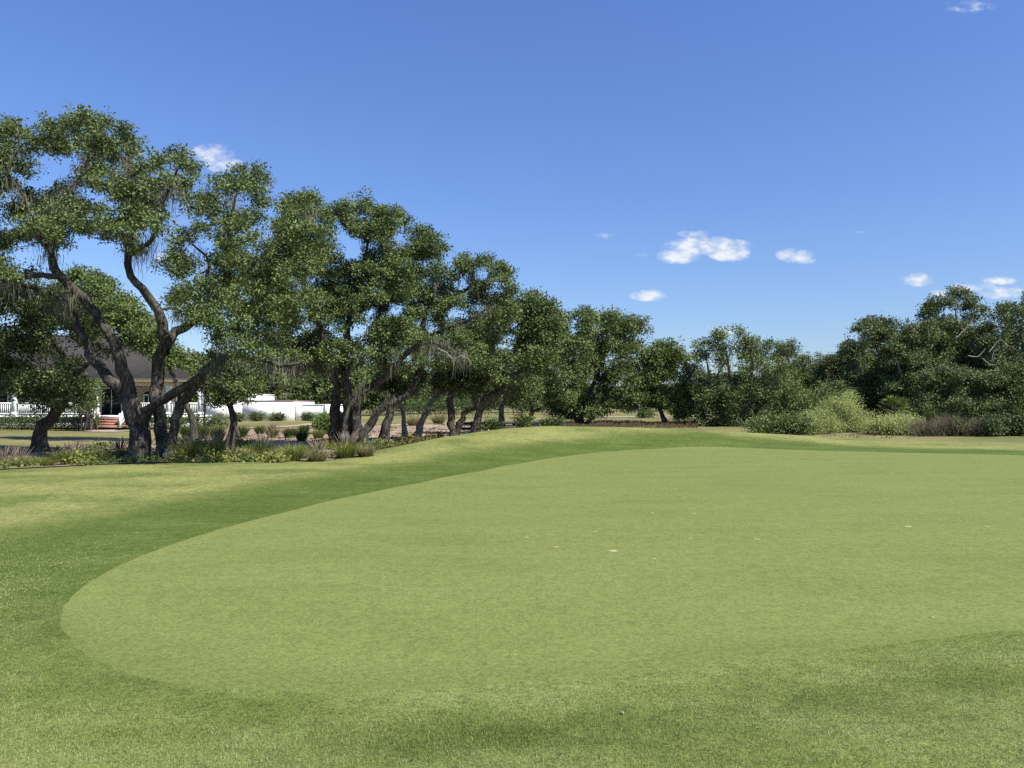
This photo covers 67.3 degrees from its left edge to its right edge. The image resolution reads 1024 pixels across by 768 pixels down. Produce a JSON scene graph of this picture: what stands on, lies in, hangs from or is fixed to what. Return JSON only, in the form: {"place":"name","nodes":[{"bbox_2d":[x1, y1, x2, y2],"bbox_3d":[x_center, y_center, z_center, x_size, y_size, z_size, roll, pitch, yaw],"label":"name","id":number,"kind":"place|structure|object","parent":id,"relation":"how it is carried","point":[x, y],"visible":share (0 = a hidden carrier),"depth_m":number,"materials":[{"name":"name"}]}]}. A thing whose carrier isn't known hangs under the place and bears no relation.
{"place":"outdoors","nodes":[
{"label":"outdoors","id":0,"kind":"place"},
{"bbox_2d":[261,434,448,444],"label":"path","id":1,"kind":"structure","parent":0,"point":[291,443],"depth_m":32.98,"materials":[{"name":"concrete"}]},
{"bbox_2d":[0,426,1023,767],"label":"lawn","id":2,"kind":"structure","parent":0,"point":[150,504],"depth_m":4.37,"materials":[{"name":"plant"}]},
{"bbox_2d":[355,444,379,456],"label":"grass clump","id":3,"kind":"object","parent":2,"relation":"on","point":[367,451],"visible":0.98,"depth_m":22.27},
{"bbox_2d":[60,447,1023,691],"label":"putting green","id":4,"kind":"object","parent":2,"relation":"on","point":[350,594],"visible":1,"depth_m":7.14,"materials":[{"name":"plant"}]},
{"bbox_2d":[0,405,1023,470],"bbox_3d":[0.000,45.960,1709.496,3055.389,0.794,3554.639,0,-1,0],"label":"ground","id":5,"kind":"structure","parent":0,"point":[17,437],"depth_m":45.19,"materials":[{"name":"green plant"}]},
{"bbox_2d":[0,410,105,430],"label":"porch hedge","id":6,"kind":"object","parent":5,"relation":"on","point":[26,421],"visible":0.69,"depth_m":50.73,"materials":[{"name":"green plant"}]},
{"bbox_2d":[0,264,121,452],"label":"live oak","id":7,"kind":"object","parent":5,"relation":"on","point":[55,396],"visible":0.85,"depth_m":26.03,"materials":[{"name":"green plant"}]},
{"bbox_2d":[68,375,108,430],"bbox_3d":[-27.510,1.174,49.488,2.765,3.776,2.727,0,-1,0],"label":"shrub","id":8,"kind":"object","parent":5,"relation":"on","point":[87,418],"visible":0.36,"depth_m":49.42,"materials":[{"name":"green plant"}]},
{"bbox_2d":[0,335,212,427],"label":"clubhouse","id":9,"kind":"structure","parent":5,"relation":"on","point":[111,411],"depth_m":52.90,"materials":[{"name":"white paint"}]},
{"bbox_2d":[0,394,8,406],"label":"window","id":10,"kind":"structure","parent":9,"relation":"in","point":[4,399],"depth_m":54.93,"materials":[{"name":"white paint"}]},
{"bbox_2d":[100,387,121,414],"bbox_3d":[-28.616,1.214,54.946,1.554,1.950,0.078,0,-1,0],"label":"door","id":11,"kind":"structure","parent":9,"relation":"in","point":[112,405],"depth_m":54.93,"materials":[{"name":"white paint"}]},
{"bbox_2d":[122,412,229,428],"bbox_3d":[-21.976,2.383,51.013,7.398,1.442,2.065,0,-1,0],"label":"porch hedge","id":12,"kind":"object","parent":5,"relation":"on","point":[205,420],"visible":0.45,"depth_m":50.78,"materials":[{"name":"green plant"}]},
{"bbox_2d":[172,347,209,414],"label":"distant oak","id":13,"kind":"object","parent":5,"relation":"on","point":[195,397],"visible":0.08,"depth_m":84.09,"materials":[{"name":"green plant"}]},
{"bbox_2d":[227,410,249,421],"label":"round shrub","id":14,"kind":"object","parent":5,"relation":"on","point":[240,417],"visible":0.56,"depth_m":69.87,"materials":[{"name":"green plant"}]},
{"bbox_2d":[0,423,488,468],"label":"mulch bed","id":15,"kind":"object","parent":5,"relation":"on","point":[398,429],"visible":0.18,"depth_m":36.71,"materials":[{"name":"brown wood"}]},
{"bbox_2d":[0,445,20,468],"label":"grass clump","id":16,"kind":"object","parent":15,"relation":"on","point":[4,455],"visible":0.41,"depth_m":19.95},
{"bbox_2d":[5,443,40,466],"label":"grass clump","id":17,"kind":"object","parent":15,"relation":"on","point":[24,459],"visible":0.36,"depth_m":20.74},
{"bbox_2d":[24,455,59,466],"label":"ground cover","id":18,"kind":"object","parent":15,"relation":"on","point":[47,462],"visible":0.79,"depth_m":20.61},
{"bbox_2d":[38,447,75,461],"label":"bed plant","id":19,"kind":"object","parent":15,"relation":"on","point":[45,454],"visible":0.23,"depth_m":22.52,"materials":[{"name":"green plant"}]},
{"bbox_2d":[47,438,102,464],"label":"grass clump","id":20,"kind":"object","parent":15,"relation":"on","point":[77,443],"visible":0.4,"depth_m":21.67,"materials":[{"name":"plant"}]},
{"bbox_2d":[62,447,101,465],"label":"bed plant","id":21,"kind":"object","parent":15,"relation":"on","point":[76,460],"visible":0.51,"depth_m":20.86,"materials":[{"name":"green plant"}]},
{"bbox_2d":[83,448,114,462],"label":"grass clump","id":22,"kind":"object","parent":15,"relation":"on","point":[100,455],"visible":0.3,"depth_m":22.08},
{"bbox_2d":[96,436,128,458],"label":"grass clump","id":23,"kind":"object","parent":15,"relation":"on","point":[121,451],"visible":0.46,"depth_m":23.32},
{"bbox_2d":[47,261,198,440],"bbox_3d":[-18.241,-1.466,36.136,6.869,8.605,4.919,-1,-2,31],"label":"live oak","id":24,"kind":"object","parent":15,"relation":"on","point":[135,328],"visible":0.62,"depth_m":35.57,"materials":[{"name":"green plant"}]},
{"bbox_2d":[0,101,339,462],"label":"live oak","id":25,"kind":"object","parent":15,"relation":"on","point":[49,223],"visible":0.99,"depth_m":21.38,"materials":[{"name":"green plant"}]},
{"bbox_2d":[152,448,193,462],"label":"bed plant","id":26,"kind":"object","parent":15,"relation":"on","point":[179,459],"visible":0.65,"depth_m":21.09,"materials":[{"name":"green plant"}]},
{"bbox_2d":[160,432,204,461],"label":"grass clump","id":27,"kind":"object","parent":15,"relation":"on","point":[186,447],"visible":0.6,"depth_m":21.97,"materials":[{"name":"plant"}]},
{"bbox_2d":[179,425,189,436],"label":"grass tuft","id":28,"kind":"object","parent":15,"relation":"on","point":[185,429],"visible":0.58,"depth_m":39.16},
{"bbox_2d":[197,424,214,438],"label":"grass tuft","id":29,"kind":"object","parent":15,"relation":"on","point":[202,430],"visible":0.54,"depth_m":37.37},
{"bbox_2d":[185,427,245,458],"bbox_3d":[-8.614,1.730,22.138,1.867,1.009,1.938,0,-1,0],"label":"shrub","id":30,"kind":"object","parent":15,"relation":"on","point":[218,447],"visible":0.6,"depth_m":21.99,"materials":[{"name":"plant"}]},
{"bbox_2d":[204,424,228,440],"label":"grass tuft","id":31,"kind":"object","parent":15,"relation":"on","point":[219,430],"visible":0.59,"depth_m":35.71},
{"bbox_2d":[198,447,239,462],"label":"bed plant","id":32,"kind":"object","parent":15,"relation":"on","point":[213,460],"visible":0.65,"depth_m":21.10,"materials":[{"name":"green plant"}]},
{"bbox_2d":[181,356,269,450],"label":"live oak","id":33,"kind":"object","parent":15,"relation":"on","point":[245,390],"visible":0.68,"depth_m":28.68,"materials":[{"name":"green plant"}]},
{"bbox_2d":[215,448,247,462],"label":"bed plant","id":34,"kind":"object","parent":15,"relation":"on","point":[231,456],"visible":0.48,"depth_m":21.49,"materials":[{"name":"green plant"}]},
{"bbox_2d":[237,423,251,436],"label":"grass tuft","id":35,"kind":"object","parent":15,"relation":"on","point":[243,431],"visible":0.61,"depth_m":39.24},
{"bbox_2d":[234,434,255,445],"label":"bed plant","id":36,"kind":"object","parent":15,"relation":"on","point":[240,441],"visible":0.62,"depth_m":31.55,"materials":[{"name":"green plant"}]},
{"bbox_2d":[0,422,490,469],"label":"ground cover","id":37,"kind":"object","parent":15,"relation":"on","point":[115,459],"visible":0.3,"depth_m":22.13,"materials":[{"name":"green plant"}]},
{"bbox_2d":[232,446,262,456],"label":"grass clump","id":38,"kind":"object","parent":15,"relation":"on","point":[246,452],"visible":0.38,"depth_m":23.06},
{"bbox_2d":[250,424,266,433],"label":"grass tuft","id":39,"kind":"object","parent":15,"relation":"on","point":[257,429],"visible":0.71,"depth_m":43.48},
{"bbox_2d":[242,431,286,454],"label":"grass clump","id":40,"kind":"object","parent":15,"relation":"on","point":[264,443],"visible":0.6,"depth_m":23.63,"materials":[{"name":"plant"}]},
{"bbox_2d":[248,451,280,462],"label":"bed plant","id":41,"kind":"object","parent":15,"relation":"on","point":[259,458],"visible":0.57,"depth_m":21.28,"materials":[{"name":"green plant"}]},
{"bbox_2d":[260,422,279,437],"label":"grass tuft","id":42,"kind":"object","parent":15,"relation":"on","point":[272,429],"visible":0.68,"depth_m":38.31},
{"bbox_2d":[263,448,296,462],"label":"bed plant","id":43,"kind":"object","parent":15,"relation":"on","point":[279,459],"visible":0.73,"depth_m":21.03,"materials":[{"name":"green plant"}]},
{"bbox_2d":[278,425,298,437],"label":"grass tuft","id":44,"kind":"object","parent":15,"relation":"on","point":[287,432],"visible":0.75,"depth_m":38.24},
{"bbox_2d":[273,440,308,460],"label":"grass clump","id":45,"kind":"object","parent":15,"relation":"on","point":[294,452],"visible":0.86,"depth_m":21.68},
{"bbox_2d":[292,429,310,440],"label":"grass tuft","id":46,"kind":"object","parent":15,"relation":"on","point":[302,435],"visible":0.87,"depth_m":34.94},
{"bbox_2d":[301,437,332,461],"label":"grass clump","id":47,"kind":"object","parent":15,"relation":"on","point":[316,455],"visible":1,"depth_m":21.42,"materials":[{"name":"plant"}]},
{"bbox_2d":[311,429,324,437],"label":"grass tuft","id":48,"kind":"object","parent":15,"relation":"on","point":[318,434],"visible":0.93,"depth_m":37.35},
{"bbox_2d":[309,436,335,449],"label":"bed plant","id":49,"kind":"object","parent":15,"relation":"on","point":[328,445],"visible":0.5,"depth_m":29.27,"materials":[{"name":"green plant"}]},
{"bbox_2d":[307,408,341,433],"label":"shrub","id":50,"kind":"object","parent":15,"relation":"on","point":[323,422],"visible":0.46,"depth_m":43.30,"materials":[{"name":"green plant"}]},
{"bbox_2d":[324,429,363,457],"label":"grass clump","id":51,"kind":"object","parent":15,"relation":"on","point":[347,451],"visible":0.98,"depth_m":22.27,"materials":[{"name":"plant"}]},
{"bbox_2d":[358,435,388,449],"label":"bed plant","id":52,"kind":"object","parent":15,"relation":"on","point":[380,444],"visible":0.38,"depth_m":28.19,"materials":[{"name":"green plant"}]},
{"bbox_2d":[259,185,490,447],"bbox_3d":[-5.565,-2.587,30.096,9.532,10.684,5.807,0,-1,0],"label":"live oak","id":53,"kind":"object","parent":15,"relation":"on","point":[352,298],"visible":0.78,"depth_m":29.38,"materials":[{"name":"green plant"}]},
{"bbox_2d":[365,359,431,439],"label":"live oak","id":54,"kind":"object","parent":15,"relation":"on","point":[397,385],"visible":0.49,"depth_m":35.77,"materials":[{"name":"green plant"}]},
{"bbox_2d":[390,433,413,444],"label":"bed plant","id":55,"kind":"object","parent":15,"relation":"on","point":[401,440],"visible":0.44,"depth_m":30.43,"materials":[{"name":"green plant"}]},
{"bbox_2d":[406,415,419,425],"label":"grass clump","id":56,"kind":"object","parent":15,"relation":"on","point":[412,421],"visible":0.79,"depth_m":57.31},
{"bbox_2d":[403,432,425,442],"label":"bed plant","id":57,"kind":"object","parent":15,"relation":"on","point":[408,436],"visible":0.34,"depth_m":32.83,"materials":[{"name":"green plant"}]},
{"bbox_2d":[415,429,436,440],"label":"bed plant","id":58,"kind":"object","parent":15,"relation":"on","point":[429,436],"visible":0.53,"depth_m":34.18,"materials":[{"name":"green plant"}]},
{"bbox_2d":[428,413,447,423],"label":"grass clump","id":59,"kind":"object","parent":15,"relation":"on","point":[437,419],"visible":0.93,"depth_m":61.78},
{"bbox_2d":[411,355,487,437],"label":"live oak","id":60,"kind":"object","parent":15,"relation":"on","point":[441,383],"visible":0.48,"depth_m":36.68,"materials":[{"name":"green plant"}]},
{"bbox_2d":[378,250,525,442],"bbox_3d":[-2.476,-1.423,32.976,6.091,8.807,4.285,1,-2,-21],"label":"live oak","id":61,"kind":"object","parent":15,"relation":"on","point":[478,321],"visible":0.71,"depth_m":32.71,"materials":[{"name":"green plant"}]},
{"bbox_2d":[475,414,506,430],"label":"shrub","id":62,"kind":"object","parent":15,"relation":"on","point":[495,424],"visible":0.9,"depth_m":43.59,"materials":[{"name":"green plant"}]},
{"bbox_2d":[446,344,545,432],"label":"live oak","id":63,"kind":"object","parent":15,"relation":"on","point":[505,354],"visible":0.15,"depth_m":43.67,"materials":[{"name":"green plant"}]},
{"bbox_2d":[446,285,574,435],"bbox_3d":[-0.091,-0.869,36.134,6.031,7.600,4.022,0,-1,0],"label":"live oak","id":64,"kind":"object","parent":15,"relation":"on","point":[541,326],"visible":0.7,"depth_m":35.53,"materials":[{"name":"green plant"}]},
{"bbox_2d":[245,410,267,420],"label":"round shrub","id":65,"kind":"object","parent":5,"relation":"on","point":[254,416],"visible":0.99,"depth_m":72.80,"materials":[{"name":"green plant"}]},
{"bbox_2d":[206,394,314,420],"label":"white outbuilding","id":66,"kind":"structure","parent":5,"relation":"on","point":[269,404],"depth_m":74.97,"materials":[{"name":"paint"}]},
{"bbox_2d":[232,350,318,399],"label":"distant oak","id":67,"kind":"object","parent":5,"relation":"on","point":[296,387],"visible":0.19,"depth_m":97.53,"materials":[{"name":"green plant"}]},
{"bbox_2d":[266,410,288,420],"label":"round shrub","id":68,"kind":"object","parent":5,"relation":"on","point":[275,416],"visible":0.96,"depth_m":72.64,"materials":[{"name":"green plant"}]},
{"bbox_2d":[273,382,292,399],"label":"fan palm","id":69,"kind":"object","parent":5,"relation":"on","point":[284,392],"visible":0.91,"depth_m":83.58,"materials":[{"name":"green plant"}]},
{"bbox_2d":[299,412,316,420],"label":"round shrub","id":70,"kind":"object","parent":5,"relation":"on","point":[307,417],"visible":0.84,"depth_m":72.68,"materials":[{"name":"green plant"}]},
{"bbox_2d":[295,404,342,419],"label":"white wall","id":71,"kind":"structure","parent":5,"relation":"on","point":[307,408],"depth_m":75.55,"materials":[{"name":"paint"}]},
{"bbox_2d":[272,356,374,403],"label":"distant oak","id":72,"kind":"object","parent":5,"relation":"on","point":[321,396],"visible":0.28,"depth_m":98.95,"materials":[{"name":"green plant"}]},
{"bbox_2d":[362,364,424,413],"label":"distant oak","id":73,"kind":"object","parent":5,"relation":"on","point":[374,401],"visible":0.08,"depth_m":109.47,"materials":[{"name":"green plant"}]},
{"bbox_2d":[408,368,468,413],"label":"distant oak","id":74,"kind":"object","parent":5,"relation":"on","point":[429,389],"visible":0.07,"depth_m":126.81,"materials":[{"name":"green plant"}]},
{"bbox_2d":[398,397,485,417],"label":"fairway hedge","id":75,"kind":"object","parent":5,"relation":"on","point":[423,405],"visible":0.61,"depth_m":91.66,"materials":[{"name":"green plant"}]},
{"bbox_2d":[361,391,604,414],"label":"fairway hedge","id":76,"kind":"object","parent":5,"relation":"on","point":[470,400],"visible":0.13,"depth_m":117.13,"materials":[{"name":"green plant"}]},
{"bbox_2d":[456,420,553,430],"bbox_3d":[-0.286,2.631,46.824,7.021,0.835,0.302,1,-2,-31],"label":"timber rail","id":77,"kind":"object","parent":5,"relation":"on","point":[512,422],"visible":0.17,"depth_m":46.55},
{"bbox_2d":[509,410,535,427],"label":"shrub","id":78,"kind":"object","parent":5,"relation":"on","point":[522,422],"visible":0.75,"depth_m":44.83,"materials":[{"name":"green plant"}]},
{"bbox_2d":[506,386,550,412],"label":"distant oak","id":79,"kind":"object","parent":5,"relation":"on","point":[535,410],"visible":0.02,"depth_m":147.76,"materials":[{"name":"green plant"}]},
{"bbox_2d":[499,302,603,425],"bbox_3d":[2.879,-1.397,55.970,7.905,9.352,5.711,0,-1,0],"label":"live oak","id":80,"kind":"object","parent":5,"relation":"on","point":[576,372],"visible":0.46,"depth_m":55.30,"materials":[{"name":"green plant"}]},
{"bbox_2d":[538,414,567,425],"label":"shrub","id":81,"kind":"object","parent":5,"relation":"on","point":[548,422],"visible":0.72,"depth_m":45.80,"materials":[{"name":"green plant"}]},
{"bbox_2d":[543,304,655,424],"bbox_3d":[7.010,-1.400,60.119,9.612,9.748,6.822,1,-2,-26],"label":"live oak","id":82,"kind":"object","parent":5,"relation":"on","point":[619,344],"visible":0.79,"depth_m":59.02,"materials":[{"name":"green plant"}]},
{"bbox_2d":[562,419,697,427],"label":"dry reeds","id":83,"kind":"object","parent":5,"relation":"on","point":[624,423],"visible":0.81,"depth_m":56.81,"materials":[{"name":"plant"}]},
{"bbox_2d":[635,406,657,417],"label":"shrub","id":84,"kind":"object","parent":5,"relation":"on","point":[645,412],"visible":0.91,"depth_m":89.07,"materials":[{"name":"green plant"}]},
{"bbox_2d":[632,336,700,423],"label":"live oak","id":85,"kind":"object","parent":5,"relation":"on","point":[662,355],"visible":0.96,"depth_m":59.40,"materials":[{"name":"green plant"}]},
{"bbox_2d":[686,370,754,411],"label":"distant oak","id":86,"kind":"object","parent":5,"relation":"on","point":[720,376],"visible":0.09,"depth_m":127.92,"materials":[{"name":"green plant"}]},
{"bbox_2d":[686,322,812,426],"bbox_3d":[17.902,-0.469,58.237,10.130,8.648,7.471,0,-1,0],"label":"live oak","id":87,"kind":"object","parent":5,"relation":"on","point":[730,411],"visible":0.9,"depth_m":57.27,"materials":[{"name":"green plant"}]},
{"bbox_2d":[742,407,821,435],"bbox_3d":[15.142,2.139,43.908,4.399,1.663,4.208,0,-1,0],"label":"shrub","id":88,"kind":"object","parent":5,"relation":"on","point":[795,426],"visible":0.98,"depth_m":43.30,"materials":[{"name":"green plant"}]},
{"bbox_2d":[768,337,802,389],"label":"slender tree","id":89,"kind":"object","parent":5,"relation":"on","point":[787,350],"visible":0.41,"depth_m":73.91,"materials":[{"name":"plant"}]},
{"bbox_2d":[787,351,825,390],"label":"woodland tree","id":90,"kind":"object","parent":5,"relation":"on","point":[806,361],"visible":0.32,"depth_m":77.39,"materials":[{"name":"plant"}]},
{"bbox_2d":[785,384,834,418],"bbox_3d":[21.397,1.579,55.811,3.614,3.159,4.429,0,-1,0],"label":"shrub","id":91,"kind":"object","parent":5,"relation":"on","point":[805,401],"visible":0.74,"depth_m":54.95,"materials":[{"name":"green plant"}]},
{"bbox_2d":[794,403,845,434],"bbox_3d":[17.990,2.054,45.032,3.394,2.010,3.589,0,-1,0],"label":"shrub","id":92,"kind":"object","parent":5,"relation":"on","point":[828,427],"visible":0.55,"depth_m":44.30,"materials":[{"name":"green plant"}]},
{"bbox_2d":[772,378,871,420],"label":"understory oak","id":93,"kind":"object","parent":5,"relation":"on","point":[836,386],"visible":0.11,"depth_m":65.24,"materials":[{"name":"green plant"}]},
{"bbox_2d":[805,339,872,402],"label":"woodland tree","id":94,"kind":"object","parent":5,"relation":"on","point":[829,366],"visible":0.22,"depth_m":73.31,"materials":[{"name":"green plant"}]},
{"bbox_2d":[767,432,919,438],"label":"dry reeds","id":95,"kind":"object","parent":5,"relation":"on","point":[823,434],"visible":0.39,"depth_m":41.46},
{"bbox_2d":[816,387,879,432],"bbox_3d":[20.672,1.604,47.024,4.297,2.857,4.150,0,-1,0],"label":"shrub","id":96,"kind":"object","parent":5,"relation":"on","point":[850,418],"visible":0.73,"depth_m":46.38,"materials":[{"name":"green plant"}]},
{"bbox_2d":[835,314,908,419],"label":"woodland tree","id":97,"kind":"object","parent":5,"relation":"on","point":[877,334],"visible":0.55,"depth_m":67.14,"materials":[{"name":"green plant"}]},
{"bbox_2d":[853,411,927,435],"bbox_3d":[21.986,2.220,43.904,4.517,1.520,3.861,0,-1,0],"label":"shrub","id":98,"kind":"object","parent":5,"relation":"on","point":[887,424],"visible":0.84,"depth_m":43.40,"materials":[{"name":"green plant"}]},
{"bbox_2d":[875,395,910,419],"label":"fan palm","id":99,"kind":"object","parent":5,"relation":"on","point":[899,401],"visible":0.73,"depth_m":49.74,"materials":[{"name":"green plant"}]},
{"bbox_2d":[877,317,962,420],"bbox_3d":[34.176,-1.009,63.919,7.192,9.440,7.098,-1,-2,27],"label":"woodland tree","id":100,"kind":"object","parent":5,"relation":"on","point":[909,341],"visible":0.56,"depth_m":63.29,"materials":[{"name":"green plant"}]},
{"bbox_2d":[903,411,987,436],"bbox_3d":[24.563,2.175,43.295,4.700,1.492,6.847,-1,-2,35],"label":"dry brush","id":101,"kind":"object","parent":5,"relation":"on","point":[930,427],"visible":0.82,"depth_m":41.77,"materials":[{"name":"plant"}]},
{"bbox_2d":[906,362,998,422],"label":"understory oak","id":102,"kind":"object","parent":5,"relation":"on","point":[947,380],"visible":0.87,"depth_m":57.39,"materials":[{"name":"green plant"}]},
{"bbox_2d":[941,415,972,435],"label":"shrub","id":103,"kind":"object","parent":5,"relation":"on","point":[957,424],"visible":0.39,"depth_m":41.75,"materials":[{"name":"brown plant"}]},
{"bbox_2d":[915,284,1001,411],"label":"woodland tree","id":104,"kind":"object","parent":5,"relation":"on","point":[965,330],"visible":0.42,"depth_m":65.63,"materials":[{"name":"green plant"}]},
{"bbox_2d":[966,291,1023,414],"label":"woodland tree","id":105,"kind":"object","parent":5,"relation":"on","point":[1009,338],"visible":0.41,"depth_m":61.87,"materials":[{"name":"green plant"}]},
{"bbox_2d":[968,410,1023,436],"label":"shrub","id":106,"kind":"object","parent":5,"relation":"on","point":[999,425],"visible":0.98,"depth_m":41.28,"materials":[{"name":"green plant"}]},
{"bbox_2d":[969,361,1023,417],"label":"understory oak","id":107,"kind":"object","parent":5,"relation":"on","point":[1009,393],"visible":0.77,"depth_m":56.34,"materials":[{"name":"green plant"}]},
{"bbox_2d":[0,0,1023,386],"label":"sky","id":108,"kind":"structure","parent":0,"point":[802,170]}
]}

